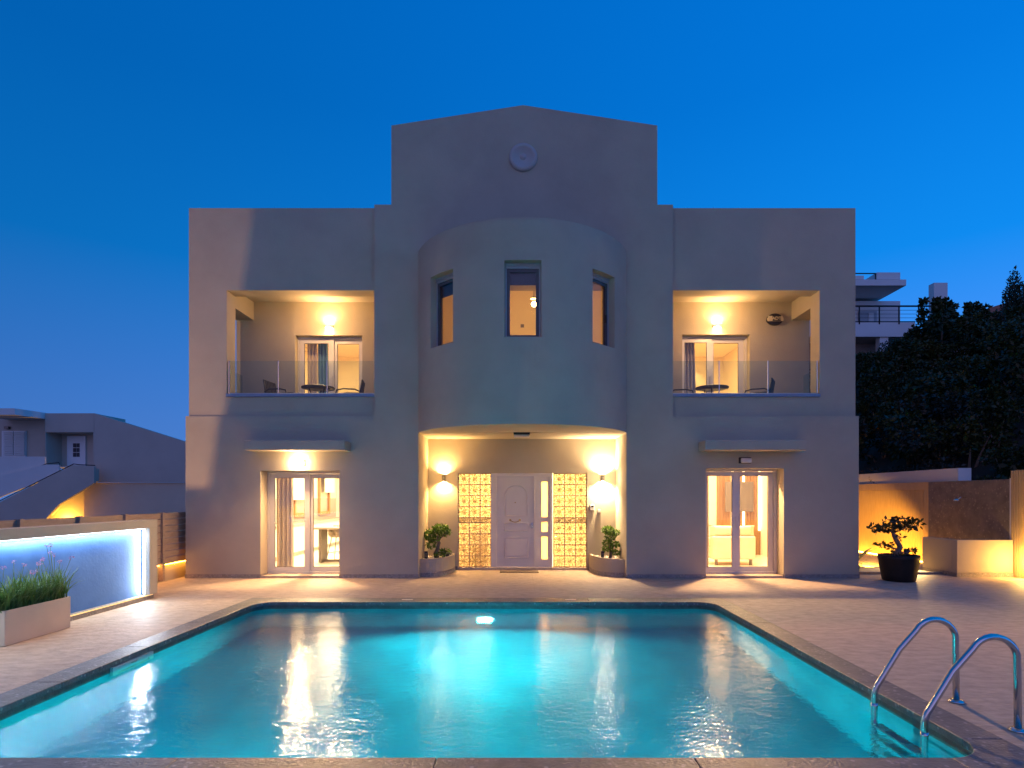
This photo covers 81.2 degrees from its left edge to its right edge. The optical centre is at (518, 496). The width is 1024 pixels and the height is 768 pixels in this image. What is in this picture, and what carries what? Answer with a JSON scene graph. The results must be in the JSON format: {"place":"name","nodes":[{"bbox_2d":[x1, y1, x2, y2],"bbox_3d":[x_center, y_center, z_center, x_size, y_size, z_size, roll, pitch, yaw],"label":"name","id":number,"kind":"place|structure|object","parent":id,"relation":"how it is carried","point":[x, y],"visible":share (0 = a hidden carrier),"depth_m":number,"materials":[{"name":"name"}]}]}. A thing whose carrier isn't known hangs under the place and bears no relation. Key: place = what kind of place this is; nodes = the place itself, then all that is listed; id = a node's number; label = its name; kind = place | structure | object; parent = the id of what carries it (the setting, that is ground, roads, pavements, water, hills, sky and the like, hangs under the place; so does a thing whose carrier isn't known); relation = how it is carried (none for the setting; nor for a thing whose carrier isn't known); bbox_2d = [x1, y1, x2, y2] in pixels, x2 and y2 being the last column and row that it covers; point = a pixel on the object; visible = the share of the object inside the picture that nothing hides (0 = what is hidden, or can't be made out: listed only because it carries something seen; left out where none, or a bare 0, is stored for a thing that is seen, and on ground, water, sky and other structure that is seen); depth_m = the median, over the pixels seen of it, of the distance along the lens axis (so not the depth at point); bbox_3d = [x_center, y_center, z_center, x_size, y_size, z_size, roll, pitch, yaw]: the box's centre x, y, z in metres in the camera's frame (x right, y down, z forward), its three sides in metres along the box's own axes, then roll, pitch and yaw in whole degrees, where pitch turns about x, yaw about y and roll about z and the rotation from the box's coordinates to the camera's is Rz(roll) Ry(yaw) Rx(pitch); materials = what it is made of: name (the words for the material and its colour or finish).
{"place":"outdoors","nodes":[
{"label":"outdoors","id":0,"kind":"place"},
{"bbox_2d":[0,519,156,620],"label":"niche wall","id":1,"kind":"structure","parent":0,"point":[114,563],"depth_m":8.79,"materials":[{"name":"paint"}]},
{"bbox_2d":[0,408,185,537],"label":"neighbour house","id":2,"kind":"structure","parent":0,"point":[60,465],"depth_m":39.80,"materials":[{"name":"paint"}]},
{"bbox_2d":[67,436,85,465],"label":"front door","id":3,"kind":"structure","parent":2,"relation":"in","point":[76,445],"depth_m":41.08,"materials":[{"name":"white wood"}]},
{"bbox_2d":[0,542,1023,748],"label":"terrace","id":4,"kind":"structure","parent":0,"point":[868,622],"depth_m":9.04,"materials":[{"name":"beige tile"}]},
{"bbox_2d":[0,596,69,645],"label":"planter box","id":5,"kind":"object","parent":4,"relation":"on","point":[20,624],"visible":0.85,"depth_m":7.27,"materials":[{"name":"white concrete"}]},
{"bbox_2d":[0,566,47,612],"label":"garlic plant","id":6,"kind":"object","parent":5,"relation":"in","point":[6,604],"visible":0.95,"depth_m":6.94,"materials":[{"name":"green plant"}]},
{"bbox_2d":[0,560,48,607],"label":"garlic plant","id":7,"kind":"object","parent":5,"relation":"in","point":[22,602],"visible":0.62,"depth_m":7.15,"materials":[{"name":"green plant"}]},
{"bbox_2d":[7,563,60,604],"bbox_3d":[-6.009,1.102,7.424,0.889,0.575,0.852,0,0,0],"label":"garlic plant","id":8,"kind":"object","parent":5,"relation":"in","point":[34,598],"visible":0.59,"depth_m":7.36,"materials":[{"name":"green plant"}]},
{"bbox_2d":[17,559,68,602],"bbox_3d":[-5.945,1.087,7.556,0.860,0.606,0.693,0,0,0],"label":"garlic plant","id":9,"kind":"object","parent":5,"relation":"in","point":[47,596],"visible":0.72,"depth_m":7.57,"materials":[{"name":"green plant"}]},
{"bbox_2d":[38,543,82,599],"bbox_3d":[-6.044,0.999,7.804,0.778,0.782,0.806,0,0,0],"label":"garlic plant","id":10,"kind":"object","parent":5,"relation":"in","point":[62,592],"visible":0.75,"depth_m":7.77,"materials":[{"name":"green plant"}]},
{"bbox_2d":[0,512,185,580],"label":"slat fence","id":11,"kind":"object","parent":4,"relation":"on","point":[163,539],"visible":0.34,"depth_m":12.01,"materials":[{"name":"brown wood"}]},
{"bbox_2d":[157,560,185,582],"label":"wall","id":12,"kind":"structure","parent":4,"relation":"on","point":[175,570],"depth_m":12.64,"materials":[{"name":"paint"}]},
{"bbox_2d":[420,554,454,576],"bbox_3d":[-1.791,1.538,13.388,0.630,0.385,1.220,0,0,0],"label":"curved planter","id":13,"kind":"object","parent":4,"relation":"on","point":[432,566],"visible":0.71,"depth_m":12.92,"materials":[{"name":"paint"}]},
{"bbox_2d":[424,523,451,557],"bbox_3d":[-1.816,0.999,13.423,0.676,0.820,0.402,0,0,0],"label":"bonsai tree","id":14,"kind":"object","parent":13,"relation":"on","point":[440,531],"visible":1,"depth_m":13.37,"materials":[{"name":"green plant"}]},
{"bbox_2d":[0,605,971,754],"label":"pool basin","id":15,"kind":"object","parent":4,"relation":"in","point":[962,749],"visible":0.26,"depth_m":8.03,"materials":[{"name":"tile"}]},
{"bbox_2d":[110,651,152,671],"bbox_3d":[-4.241,1.896,6.575,0.035,0.208,0.690,0,0,0],"label":"pool skimmer","id":16,"kind":"object","parent":15,"relation":"attached to","point":[130,662],"visible":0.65,"depth_m":6.52,"materials":[{"name":"white paint"}]},
{"bbox_2d":[0,608,967,759],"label":"pool water","id":17,"kind":"structure","parent":15,"relation":"in","point":[436,683],"depth_m":5.47,"materials":[{"name":"teal liquid"}]},
{"bbox_2d":[0,598,1023,767],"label":"pool coping","id":18,"kind":"object","parent":4,"relation":"on","point":[986,749],"visible":1,"depth_m":4.39,"materials":[{"name":"grey stone"}]},
{"bbox_2d":[500,570,538,572],"bbox_3d":[0.020,1.722,13.695,0.880,0.015,0.470,0,0,0],"label":"doormat","id":19,"kind":"object","parent":4,"relation":"on","point":[519,571],"visible":1,"depth_m":13.60,"materials":[{"name":"brown fabric"}]},
{"bbox_2d":[185,105,859,577],"bbox_3d":[0.080,-3.259,17.178,14.220,9.982,12.244,0,0,0],"label":"villa","id":20,"kind":"object","parent":4,"relation":"on","point":[451,259],"visible":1,"depth_m":12.60,"materials":[{"name":"paint"}]},
{"bbox_2d":[263,379,293,392],"bbox_3d":[-5.349,-2.152,13.453,0.592,0.883,0.574,0,0,8],"label":"outdoor chair","id":21,"kind":"object","parent":20,"relation":"on","point":[269,387],"visible":0.35,"depth_m":13.40,"materials":[{"name":"metal"}]},
{"bbox_2d":[276,478,293,566],"bbox_3d":[-5.170,0.310,13.224,0.380,2.660,0.098,0,0,0],"label":"curtain","id":22,"kind":"object","parent":20,"relation":"hanging from","point":[285,517],"visible":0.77,"depth_m":13.22,"materials":[{"name":"beige fabric"}]},
{"bbox_2d":[294,478,303,499],"bbox_3d":[-6.705,-0.555,18.000,0.030,1.330,2.000,0,0,0],"label":"roller blind","id":23,"kind":"object","parent":20,"relation":"attached to","point":[298,488],"visible":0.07,"depth_m":18.21,"materials":[{"name":"white fabric"}]},
{"bbox_2d":[294,500,303,517],"bbox_3d":[-6.831,-0.110,18.825,0.062,1.520,1.250,0,0,0],"label":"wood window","id":24,"kind":"structure","parent":20,"relation":"attached to","point":[298,514],"depth_m":18.22,"materials":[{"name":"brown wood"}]},
{"bbox_2d":[294,500,303,517],"bbox_3d":[-6.831,-0.110,18.825,0.062,1.520,1.250,0,0,0],"label":"window frame","id":25,"kind":"structure","parent":24,"relation":"in","point":[295,514],"depth_m":18.22,"materials":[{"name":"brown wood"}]},
{"bbox_2d":[294,460,304,465],"bbox_3d":[-4.610,-0.700,12.544,0.220,0.120,0.109,0,0,0],"label":"bulkhead lamp","id":26,"kind":"object","parent":20,"relation":"attached to","point":[299,462],"visible":1,"depth_m":12.50,"materials":[{"name":"grey metal"}]},
{"bbox_2d":[267,471,339,573],"bbox_3d":[-4.605,0.570,12.990,1.666,2.216,0.114,0,0,0],"label":"sliding door","id":27,"kind":"structure","parent":20,"relation":"in","point":[309,568],"depth_m":12.96,"materials":[{"name":"white metal"}]},
{"bbox_2d":[275,498,338,560],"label":"kitchen units","id":28,"kind":"object","parent":20,"relation":"on","point":[326,520],"visible":0.3,"depth_m":18.73,"materials":[{"name":"white"}]},
{"bbox_2d":[307,344,317,392],"bbox_3d":[-5.020,-2.970,14.557,0.240,2.400,0.080,0,0,0],"label":"curtain","id":29,"kind":"object","parent":20,"relation":"hanging from","point":[312,362],"visible":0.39,"depth_m":14.54,"materials":[{"name":"beige fabric"}]},
{"bbox_2d":[301,384,334,392],"bbox_3d":[-4.490,-2.074,13.400,0.730,0.736,0.730,0,0,0],"label":"round table","id":30,"kind":"object","parent":20,"relation":"on","point":[316,387],"visible":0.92,"depth_m":13.30,"materials":[{"name":"metal"}]},
{"bbox_2d":[318,344,327,392],"bbox_3d":[-4.744,-2.970,14.567,0.281,2.400,0.080,0,0,0],"label":"curtain","id":31,"kind":"object","parent":20,"relation":"hanging from","point":[322,361],"visible":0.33,"depth_m":14.56,"materials":[{"name":"fabric"}]},
{"bbox_2d":[318,478,329,514],"bbox_3d":[-6.831,-0.110,21.025,0.062,1.520,1.150,0,0,0],"label":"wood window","id":32,"kind":"structure","parent":20,"relation":"attached to","point":[320,512],"depth_m":20.52,"materials":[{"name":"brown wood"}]},
{"bbox_2d":[318,478,329,514],"bbox_3d":[-6.831,-0.110,21.025,0.062,1.520,1.150,0,0,0],"label":"window frame","id":33,"kind":"structure","parent":32,"relation":"in","point":[320,512],"depth_m":20.53,"materials":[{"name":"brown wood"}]},
{"bbox_2d":[314,526,338,562],"bbox_3d":[-4.460,1.228,15.225,1.520,0.885,0.750,0,0,0],"label":"bar table","id":34,"kind":"object","parent":20,"relation":"on","point":[322,543],"visible":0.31,"depth_m":15.09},
{"bbox_2d":[324,324,333,327],"bbox_3d":[-4.430,-3.970,13.943,0.220,0.070,0.110,0,0,0],"label":"wall lamp","id":35,"kind":"object","parent":20,"relation":"attached to","point":[328,325],"visible":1,"depth_m":13.91,"materials":[{"name":"grey glass"}]},
{"bbox_2d":[324,478,334,492],"bbox_3d":[-6.705,-0.675,21.225,0.030,1.090,1.050,0,0,0],"label":"roller blind","id":36,"kind":"object","parent":20,"relation":"attached to","point":[329,485],"visible":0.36,"depth_m":21.16,"materials":[{"name":"white fabric"}]},
{"bbox_2d":[298,337,361,392],"bbox_3d":[-4.445,-2.742,14.205,1.566,2.053,0.114,0,0,0],"label":"sliding door","id":37,"kind":"structure","parent":20,"relation":"in","point":[332,342],"depth_m":14.18,"materials":[{"name":"white metal"}]},
{"bbox_2d":[328,525,338,558],"bbox_3d":[-4.733,1.216,15.747,0.498,0.934,0.539,0,0,10],"label":"bar stool","id":38,"kind":"object","parent":20,"relation":"on","point":[333,533],"visible":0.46,"depth_m":15.56,"materials":[{"name":"beige wood"}]},
{"bbox_2d":[335,380,364,392],"bbox_3d":[-3.780,-2.152,13.453,0.592,0.883,0.574,0,0,-8],"label":"outdoor chair","id":39,"kind":"object","parent":20,"relation":"on","point":[362,386],"visible":0.3,"depth_m":13.25,"materials":[{"name":"metal"}]},
{"bbox_2d":[431,272,452,348],"bbox_3d":[-1.433,-3.661,11.796,0.676,1.419,0.225,0,0,44],"label":"bay window","id":40,"kind":"structure","parent":20,"relation":"in","point":[444,283],"depth_m":12.00,"materials":[{"name":"grey"}]},
{"bbox_2d":[491,473,551,566],"bbox_3d":[0.079,0.564,14.056,1.442,2.208,0.129,0,0,0],"label":"front door","id":41,"kind":"structure","parent":20,"relation":"in","point":[521,503],"depth_m":14.05,"materials":[{"name":"white paint"}]},
{"bbox_2d":[514,432,529,437],"bbox_3d":[0.070,-1.299,12.690,0.340,0.088,0.260,0,0,0],"label":"ceiling lamp","id":42,"kind":"object","parent":20,"relation":"attached to","point":[521,434],"visible":1,"depth_m":12.57,"materials":[{"name":"black plastic"}]},
{"bbox_2d":[505,263,539,336],"bbox_3d":[0.085,-3.661,11.249,0.676,1.417,0.105,0,0,0],"label":"bay window","id":43,"kind":"structure","parent":20,"relation":"in","point":[516,273],"depth_m":11.23,"materials":[{"name":"grey"}]},
{"bbox_2d":[530,296,535,306],"bbox_3d":[0.365,-4.955,14.000,0.200,1.030,0.195,0,0,0],"label":"pendant bulb","id":44,"kind":"object","parent":20,"relation":"hanging from","point":[533,298],"visible":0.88,"depth_m":13.96,"materials":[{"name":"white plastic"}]},
{"bbox_2d":[593,273,614,348],"bbox_3d":[1.608,-3.661,11.790,0.676,1.419,0.210,0,0,-44],"label":"bay window","id":45,"kind":"structure","parent":20,"relation":"in","point":[599,280],"depth_m":12.01,"materials":[{"name":"grey"}]},
{"bbox_2d":[673,389,693,392],"bbox_3d":[3.640,-2.152,13.553,0.592,0.883,0.574,0,0,8],"label":"outdoor chair","id":46,"kind":"object","parent":20,"relation":"on","point":[683,389],"visible":0.06,"depth_m":13.26,"materials":[{"name":"metal"}]},
{"bbox_2d":[685,343,695,392],"bbox_3d":[4.136,-2.970,14.553,0.432,2.400,0.087,0,0,0],"label":"curtain","id":47,"kind":"object","parent":20,"relation":"hanging from","point":[690,379],"visible":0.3,"depth_m":14.54,"materials":[{"name":"grey fabric"}]},
{"bbox_2d":[707,476,708,566],"bbox_3d":[4.125,0.260,13.257,0.210,2.760,0.092,0,0,0],"label":"curtain","id":48,"kind":"object","parent":20,"relation":"hanging from","point":[707,521],"visible":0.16,"depth_m":13.23,"materials":[{"name":"beige fabric"}]},
{"bbox_2d":[695,384,728,392],"bbox_3d":[4.340,-2.074,13.400,0.730,0.736,0.730,0,0,-40],"label":"round table","id":49,"kind":"object","parent":20,"relation":"on","point":[711,388],"visible":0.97,"depth_m":13.31,"materials":[{"name":"black plastic"}]},
{"bbox_2d":[682,336,746,392],"bbox_3d":[4.630,-2.752,14.205,1.576,2.073,0.114,0,0,0],"label":"sliding door","id":50,"kind":"structure","parent":20,"relation":"in","point":[710,341],"depth_m":14.18,"materials":[{"name":"white metal"}]},
{"bbox_2d":[712,324,721,327],"bbox_3d":[4.650,-3.980,13.943,0.220,0.070,0.110,0,0,0],"label":"wall lamp","id":51,"kind":"object","parent":20,"relation":"attached to","point":[716,325],"visible":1,"depth_m":13.91,"materials":[{"name":"grey"}]},
{"bbox_2d":[709,536,755,564],"bbox_3d":[5.220,1.324,14.860,1.040,0.708,0.880,0,0,0],"label":"sofa","id":52,"kind":"object","parent":20,"relation":"on","point":[719,547],"visible":0.74,"depth_m":14.42,"materials":[{"name":"beige fabric"}]},
{"bbox_2d":[709,525,754,536],"bbox_3d":[5.220,0.850,14.610,1.120,0.280,0.220,0,0,0],"label":"cushion","id":53,"kind":"object","parent":52,"relation":"on","point":[726,530],"visible":0.78,"depth_m":14.52,"materials":[{"name":"beige fabric"}]},
{"bbox_2d":[725,482,753,511],"bbox_3d":[6.260,0.015,16.930,0.800,0.850,0.060,0,0,0],"label":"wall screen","id":54,"kind":"object","parent":20,"relation":"attached to","point":[746,496],"depth_m":16.90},
{"bbox_2d":[706,469,776,573],"bbox_3d":[4.775,0.545,12.990,1.646,2.266,0.114,0,0,0],"label":"sliding door","id":55,"kind":"structure","parent":20,"relation":"in","point":[771,568],"depth_m":12.96,"materials":[{"name":"white metal"}]},
{"bbox_2d":[739,457,751,462],"bbox_3d":[4.770,-0.755,12.544,0.260,0.130,0.109,0,0,0],"label":"bulkhead lamp","id":56,"kind":"object","parent":20,"relation":"attached to","point":[745,459],"visible":1,"depth_m":12.50,"materials":[{"name":"white plastic"}]},
{"bbox_2d":[744,378,774,392],"bbox_3d":[5.417,-2.152,13.410,0.592,0.883,0.574,0,0,30],"label":"outdoor chair","id":57,"kind":"object","parent":20,"relation":"on","point":[771,387],"visible":0.34,"depth_m":13.21,"materials":[{"name":"metal"}]},
{"bbox_2d":[766,313,783,325],"bbox_3d":[5.990,-4.130,13.951,0.388,0.270,0.096,0,0,0],"label":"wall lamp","id":58,"kind":"object","parent":20,"relation":"attached to","point":[774,319],"visible":1,"depth_m":13.93,"materials":[{"name":"black"}]},
{"bbox_2d":[589,554,624,576],"bbox_3d":[1.961,1.538,13.388,0.630,0.385,1.220,0,0,0],"label":"curved planter","id":59,"kind":"object","parent":4,"relation":"on","point":[613,566],"visible":0.84,"depth_m":12.92,"materials":[{"name":"paint"}]},
{"bbox_2d":[601,525,620,557],"bbox_3d":[2.090,1.019,13.415,0.482,0.755,0.319,0,0,0],"label":"bonsai tree","id":60,"kind":"object","parent":59,"relation":"on","point":[610,532],"visible":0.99,"depth_m":13.38,"materials":[{"name":"green plant"}]},
{"bbox_2d":[859,552,929,571],"bbox_3d":[8.925,1.734,17.150,3.449,0.032,7.700,0,0,0],"label":"gravel bed","id":61,"kind":"object","parent":4,"relation":"on","point":[870,564],"visible":0.07,"depth_m":15.03,"materials":[{"name":"white gravel"}]},
{"bbox_2d":[859,547,878,559],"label":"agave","id":62,"kind":"object","parent":61,"relation":"in","point":[863,553],"visible":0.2,"depth_m":14.44,"materials":[{"name":"green plant"}]},
{"bbox_2d":[877,553,920,582],"bbox_3d":[7.800,1.465,12.250,0.750,0.530,0.750,0,0,0],"label":"plant pot","id":63,"kind":"object","parent":4,"relation":"on","point":[903,568],"visible":0.98,"depth_m":11.98,"materials":[{"name":"ceramic"}]},
{"bbox_2d":[866,515,926,555],"bbox_3d":[7.722,0.866,12.279,1.110,0.984,0.520,0,0,0],"label":"bonsai tree","id":64,"kind":"object","parent":63,"relation":"in","point":[888,529],"visible":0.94,"depth_m":12.21,"materials":[{"name":"green plant"}]},
{"bbox_2d":[859,572,941,573],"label":"bed kerb","id":65,"kind":"structure","parent":4,"relation":"on","point":[918,573],"depth_m":13.22,"materials":[{"name":"stone"}]},
{"bbox_2d":[859,468,1013,576],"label":"boundary wall","id":66,"kind":"structure","parent":4,"relation":"on","point":[981,510],"depth_m":15.30,"materials":[{"name":"paint"}]},
{"bbox_2d":[870,617,1023,746],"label":"pool ladder","id":67,"kind":"object","parent":4,"relation":"attached to","point":[953,673],"visible":0.94,"depth_m":4.40,"materials":[{"name":"metal"}]},
{"bbox_2d":[922,537,1012,576],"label":"low wall","id":68,"kind":"structure","parent":4,"relation":"on","point":[970,558],"depth_m":12.80,"materials":[{"name":"paint"}]},
{"bbox_2d":[1011,470,1023,577],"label":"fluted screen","id":69,"kind":"object","parent":4,"relation":"on","point":[1017,507],"visible":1,"depth_m":12.71,"materials":[{"name":"brown wood"}]},
{"bbox_2d":[0,0,1023,501],"label":"sky","id":70,"kind":"structure","parent":0,"point":[119,119],"materials":[{"name":"blue"}]},
{"bbox_2d":[716,476,759,554],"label":"slat wall","id":71,"kind":"structure","parent":0,"point":[723,517],"depth_m":17.11,"materials":[{"name":"brown wood"}]},
{"bbox_2d":[809,361,1023,478],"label":"hillside","id":72,"kind":"structure","parent":0,"point":[979,470],"depth_m":18.73,"materials":[{"name":"green plant"}]},
{"bbox_2d":[855,351,874,388],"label":"leafy shrub","id":73,"kind":"object","parent":72,"relation":"on","point":[858,361],"visible":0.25,"depth_m":26.97,"materials":[{"name":"green plant"}]},
{"bbox_2d":[809,272,930,378],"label":"hill house","id":74,"kind":"structure","parent":72,"relation":"on","point":[877,322],"depth_m":34.20,"materials":[{"name":"stone"}]},
{"bbox_2d":[858,311,876,320],"bbox_3d":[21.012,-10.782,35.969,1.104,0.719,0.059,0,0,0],"label":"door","id":75,"kind":"structure","parent":74,"relation":"in","point":[863,314],"depth_m":35.94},
{"bbox_2d":[857,373,903,420],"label":"tall shrub","id":76,"kind":"object","parent":72,"relation":"on","point":[874,390],"visible":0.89,"depth_m":23.22,"materials":[{"name":"green plant"}]},
{"bbox_2d":[857,351,905,402],"bbox_3d":[14.606,-4.290,23.886,1.790,3.115,2.083,0,0,22],"label":"tall shrub","id":77,"kind":"object","parent":72,"relation":"on","point":[884,363],"visible":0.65,"depth_m":23.80,"materials":[{"name":"green plant"}]},
{"bbox_2d":[873,346,890,360],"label":"leafy shrub","id":78,"kind":"object","parent":72,"relation":"on","point":[882,350],"visible":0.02,"depth_m":27.33,"materials":[{"name":"green plant"}]},
{"bbox_2d":[878,339,890,351],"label":"dull shrub","id":79,"kind":"object","parent":72,"relation":"on","point":[884,344],"visible":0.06,"depth_m":30.33,"materials":[{"name":"green plant"}]},
{"bbox_2d":[859,464,922,482],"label":"dull shrub","id":80,"kind":"object","parent":72,"relation":"on","point":[877,470],"visible":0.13,"depth_m":18.76,"materials":[{"name":"green plant"}]},
{"bbox_2d":[883,333,924,373],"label":"tall shrub","id":81,"kind":"object","parent":72,"relation":"on","point":[897,349],"visible":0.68,"depth_m":24.45,"materials":[{"name":"green plant"}]},
{"bbox_2d":[872,399,953,466],"bbox_3d":[12.651,-1.938,18.975,2.312,2.503,2.733,0,0,20],"label":"leafy shrub","id":82,"kind":"object","parent":72,"relation":"on","point":[883,417],"visible":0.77,"depth_m":18.90,"materials":[{"name":"green plant"}]},
{"bbox_2d":[889,323,936,369],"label":"tall shrub","id":83,"kind":"object","parent":72,"relation":"on","point":[915,332],"visible":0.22,"depth_m":25.28,"materials":[{"name":"green plant"}]},
{"bbox_2d":[809,339,1023,478],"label":"hillside scrub","id":84,"kind":"object","parent":72,"relation":"on","point":[1002,465],"visible":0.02,"depth_m":15.17,"materials":[{"name":"green plant"}]},
{"bbox_2d":[911,296,958,348],"bbox_3d":[17.623,-6.565,24.865,2.089,3.634,2.430,0,0,20],"label":"tall shrub","id":85,"kind":"object","parent":72,"relation":"on","point":[942,316],"visible":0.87,"depth_m":24.76,"materials":[{"name":"green plant"}]},
{"bbox_2d":[929,283,947,315],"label":"chimney tower","id":86,"kind":"structure","parent":72,"relation":"on","point":[938,290],"depth_m":38.00,"materials":[{"name":"white paint"}]},
{"bbox_2d":[922,415,1017,467],"bbox_3d":[12.919,-1.196,17.020,2.485,2.170,1.574,0,0,18],"label":"flowering shrub","id":87,"kind":"object","parent":72,"relation":"on","point":[970,428],"visible":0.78,"depth_m":16.79,"materials":[{"name":"green plant"}]},
{"bbox_2d":[949,301,993,351],"bbox_3d":[19.699,-6.963,25.904,1.790,3.115,2.083,0,0,37],"label":"tall shrub","id":88,"kind":"object","parent":72,"relation":"on","point":[970,308],"visible":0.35,"depth_m":25.88,"materials":[{"name":"green plant"}]},
{"bbox_2d":[950,312,1023,356],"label":"leafy shrub","id":89,"kind":"object","parent":72,"relation":"on","point":[963,328],"visible":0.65,"depth_m":23.59,"materials":[{"name":"green plant"}]},
{"bbox_2d":[971,475,1008,479],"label":"leafy shrub","id":90,"kind":"object","parent":72,"relation":"on","point":[986,477],"visible":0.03,"depth_m":15.44,"materials":[{"name":"green plant"}]},
{"bbox_2d":[962,312,1023,342],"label":"dull shrub","id":91,"kind":"object","parent":72,"relation":"on","point":[1000,318],"visible":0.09,"depth_m":23.92,"materials":[{"name":"green plant"}]},
{"bbox_2d":[985,304,1002,316],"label":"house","id":92,"kind":"structure","parent":72,"relation":"on","point":[994,308],"depth_m":43.20,"materials":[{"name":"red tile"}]},
{"bbox_2d":[974,319,1019,354],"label":"leafy shrub","id":93,"kind":"object","parent":72,"relation":"on","point":[1002,330],"visible":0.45,"depth_m":21.70,"materials":[{"name":"green plant"}]},
{"bbox_2d":[978,444,1023,478],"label":"leafy shrub","id":94,"kind":"object","parent":72,"relation":"on","point":[1003,456],"visible":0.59,"depth_m":15.38,"materials":[{"name":"green plant"}]},
{"bbox_2d":[984,308,1021,321],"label":"dull shrub","id":95,"kind":"object","parent":72,"relation":"on","point":[1002,314],"visible":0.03,"depth_m":26.95,"materials":[{"name":"green plant"}]},
{"bbox_2d":[986,304,1023,321],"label":"leafy shrub","id":96,"kind":"object","parent":72,"relation":"on","point":[996,313],"visible":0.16,"depth_m":26.67,"materials":[{"name":"green plant"}]},
{"bbox_2d":[996,266,1023,317],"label":"cypress tree","id":97,"kind":"object","parent":72,"relation":"on","point":[1009,293],"visible":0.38,"depth_m":32.86,"materials":[{"name":"green plant"}]}
]}

